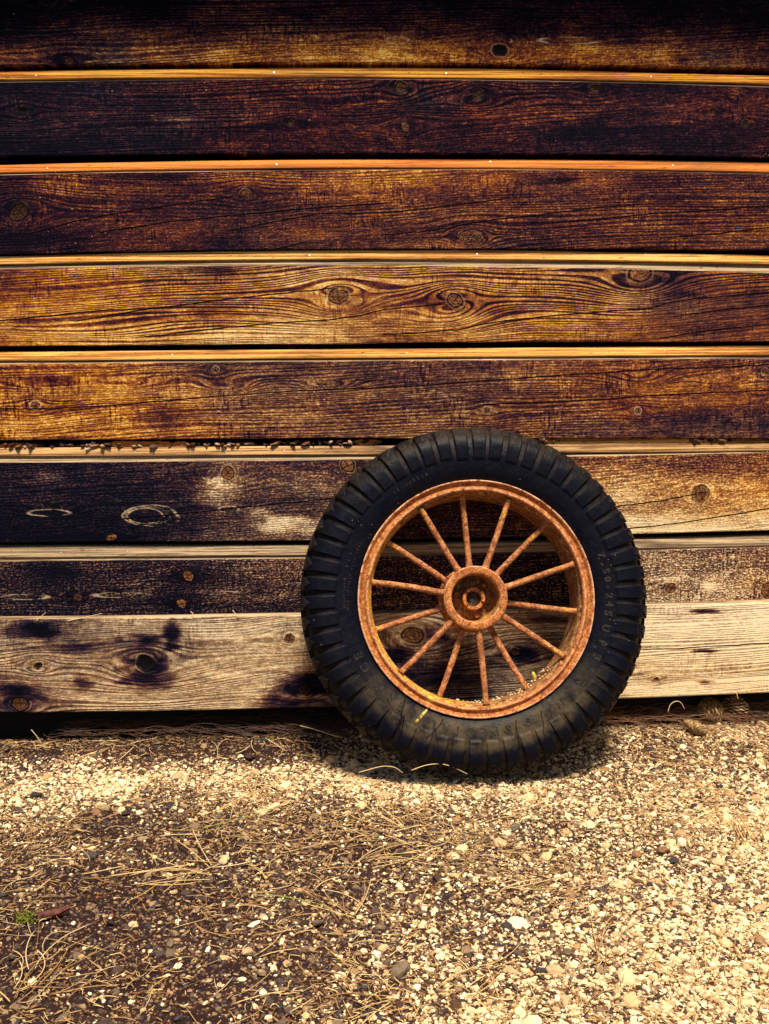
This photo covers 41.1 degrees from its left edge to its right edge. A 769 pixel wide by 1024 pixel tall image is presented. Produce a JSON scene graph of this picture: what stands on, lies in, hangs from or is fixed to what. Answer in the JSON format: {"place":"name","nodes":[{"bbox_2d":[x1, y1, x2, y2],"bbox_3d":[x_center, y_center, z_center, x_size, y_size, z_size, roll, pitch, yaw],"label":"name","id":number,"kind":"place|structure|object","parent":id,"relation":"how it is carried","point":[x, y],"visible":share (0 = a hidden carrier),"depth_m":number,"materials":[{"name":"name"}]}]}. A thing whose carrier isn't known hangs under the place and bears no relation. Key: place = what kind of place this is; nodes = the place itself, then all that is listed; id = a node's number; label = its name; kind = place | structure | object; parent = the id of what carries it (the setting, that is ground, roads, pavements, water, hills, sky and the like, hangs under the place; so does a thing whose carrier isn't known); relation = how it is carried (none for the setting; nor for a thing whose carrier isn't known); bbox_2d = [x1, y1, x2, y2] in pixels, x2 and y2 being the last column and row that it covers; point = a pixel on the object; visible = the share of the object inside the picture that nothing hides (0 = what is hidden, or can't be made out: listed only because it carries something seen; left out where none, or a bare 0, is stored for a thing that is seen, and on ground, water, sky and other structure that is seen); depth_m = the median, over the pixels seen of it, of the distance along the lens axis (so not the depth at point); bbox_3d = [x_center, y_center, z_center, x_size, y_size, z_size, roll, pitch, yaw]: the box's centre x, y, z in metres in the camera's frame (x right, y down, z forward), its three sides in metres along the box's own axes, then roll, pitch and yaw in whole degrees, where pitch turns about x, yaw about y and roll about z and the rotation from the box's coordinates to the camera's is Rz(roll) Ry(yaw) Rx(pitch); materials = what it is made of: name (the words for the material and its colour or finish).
{"place":"outdoors","nodes":[
{"label":"outdoors","id":0,"kind":"place"},
{"bbox_2d":[0,717,768,1023],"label":"ground","id":1,"kind":"structure","parent":0,"point":[180,999],"depth_m":2.27,"materials":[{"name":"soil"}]},
{"bbox_2d":[15,905,69,925],"bbox_3d":[-0.724,0.850,2.173,0.112,0.032,0.049,-3,7,-23],"label":"mossy twig","id":2,"kind":"object","parent":1,"relation":"on","point":[30,917],"visible":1,"depth_m":2.16,"materials":[{"name":"red plant"}]},
{"bbox_2d":[202,805,278,828],"bbox_3d":[-0.368,0.792,2.664,0.228,0.004,0.014,-6,8,-37],"label":"straw","id":3,"kind":"object","parent":1,"relation":"on","point":[236,819],"visible":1,"depth_m":2.65,"materials":[{"name":"yellow"}]},
{"bbox_2d":[256,895,327,906],"bbox_3d":[-0.200,0.844,2.232,0.171,0.005,0.013,2,7,19],"label":"straw","id":4,"kind":"object","parent":1,"relation":"on","point":[291,898],"visible":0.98,"depth_m":2.24,"materials":[{"name":"yellow"}]},
{"bbox_2d":[300,725,341,737],"bbox_3d":[-0.188,0.655,3.062,0.125,0.041,0.003,-1,7,-3],"label":"straw","id":5,"kind":"object","parent":1,"relation":"on","point":[320,731],"visible":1,"depth_m":3.06,"materials":[{"name":"beige plant"}]},
{"bbox_2d":[0,763,760,1006],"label":"needle bundles","id":6,"kind":"object","parent":1,"relation":"on","point":[359,906],"visible":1,"depth_m":2.31},
{"bbox_2d":[359,766,402,772],"bbox_3d":[-0.010,0.718,2.857,0.124,0.023,0.003,-1,7,-3],"label":"straw","id":7,"kind":"object","parent":1,"relation":"on","point":[380,766],"visible":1,"depth_m":2.85,"materials":[{"name":"beige plant"}]},
{"bbox_2d":[0,0,768,735],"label":"timber wall","id":8,"kind":"structure","parent":1,"relation":"on","point":[386,224],"depth_m":3.09,"materials":[{"name":"brown wood"}]},
{"bbox_2d":[0,437,733,450],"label":"bark debris","id":9,"kind":"object","parent":8,"relation":"on","point":[307,442],"visible":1,"depth_m":3.12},
{"bbox_2d":[0,722,768,1023],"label":"chopped straw","id":10,"kind":"object","parent":1,"relation":"on","point":[395,843],"visible":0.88,"depth_m":2.45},
{"bbox_2d":[0,717,768,1023],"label":"dry needles","id":11,"kind":"object","parent":1,"relation":"on","point":[438,848],"visible":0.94,"depth_m":2.41,"materials":[{"name":"brown plant"}]},
{"bbox_2d":[44,701,768,752],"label":"needle drift","id":12,"kind":"object","parent":1,"relation":"on","point":[84,731],"visible":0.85,"depth_m":3.24,"materials":[{"name":"brown plant"}]},
{"bbox_2d":[411,763,466,773],"bbox_3d":[0.152,0.713,2.845,0.158,0.033,0.003,-1,7,-3],"label":"straw","id":13,"kind":"object","parent":1,"relation":"on","point":[433,764],"visible":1,"depth_m":2.84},
{"bbox_2d":[300,427,646,773],"bbox_3d":[0.258,0.249,2.997,1.004,0.995,0.215,-1,-7,-3],"label":"spoked wheel","id":14,"kind":"object","parent":1,"relation":"on","point":[564,504],"visible":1,"depth_m":2.92,"materials":[{"name":"rubber"}]},
{"bbox_2d":[456,666,552,703],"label":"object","id":15,"kind":"object","parent":14,"relation":"on","point":[502,697],"visible":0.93,"depth_m":2.95,"materials":[{"name":"stone"}]},
{"bbox_2d":[683,719,707,735],"bbox_3d":[0.974,0.674,3.211,0.080,0.044,0.040,4,8,33],"label":"seed cone","id":16,"kind":"object","parent":1,"relation":"on","point":[696,727],"visible":1,"depth_m":3.20,"materials":[{"name":"brown plant"}]},
{"bbox_2d":[696,697,724,723],"bbox_3d":[1.057,0.647,3.325,0.088,0.093,0.088,4,8,31],"label":"pine cone","id":17,"kind":"object","parent":1,"relation":"on","point":[708,705],"visible":0.84,"depth_m":3.30,"materials":[{"name":"brown plant"}]},
{"bbox_2d":[720,695,750,720],"bbox_3d":[1.137,0.636,3.333,0.100,0.084,0.100,-1,7,-3],"label":"pine cone","id":18,"kind":"object","parent":1,"relation":"on","point":[735,705],"visible":0.77,"depth_m":3.30,"materials":[{"name":"brown plant"}]}
]}

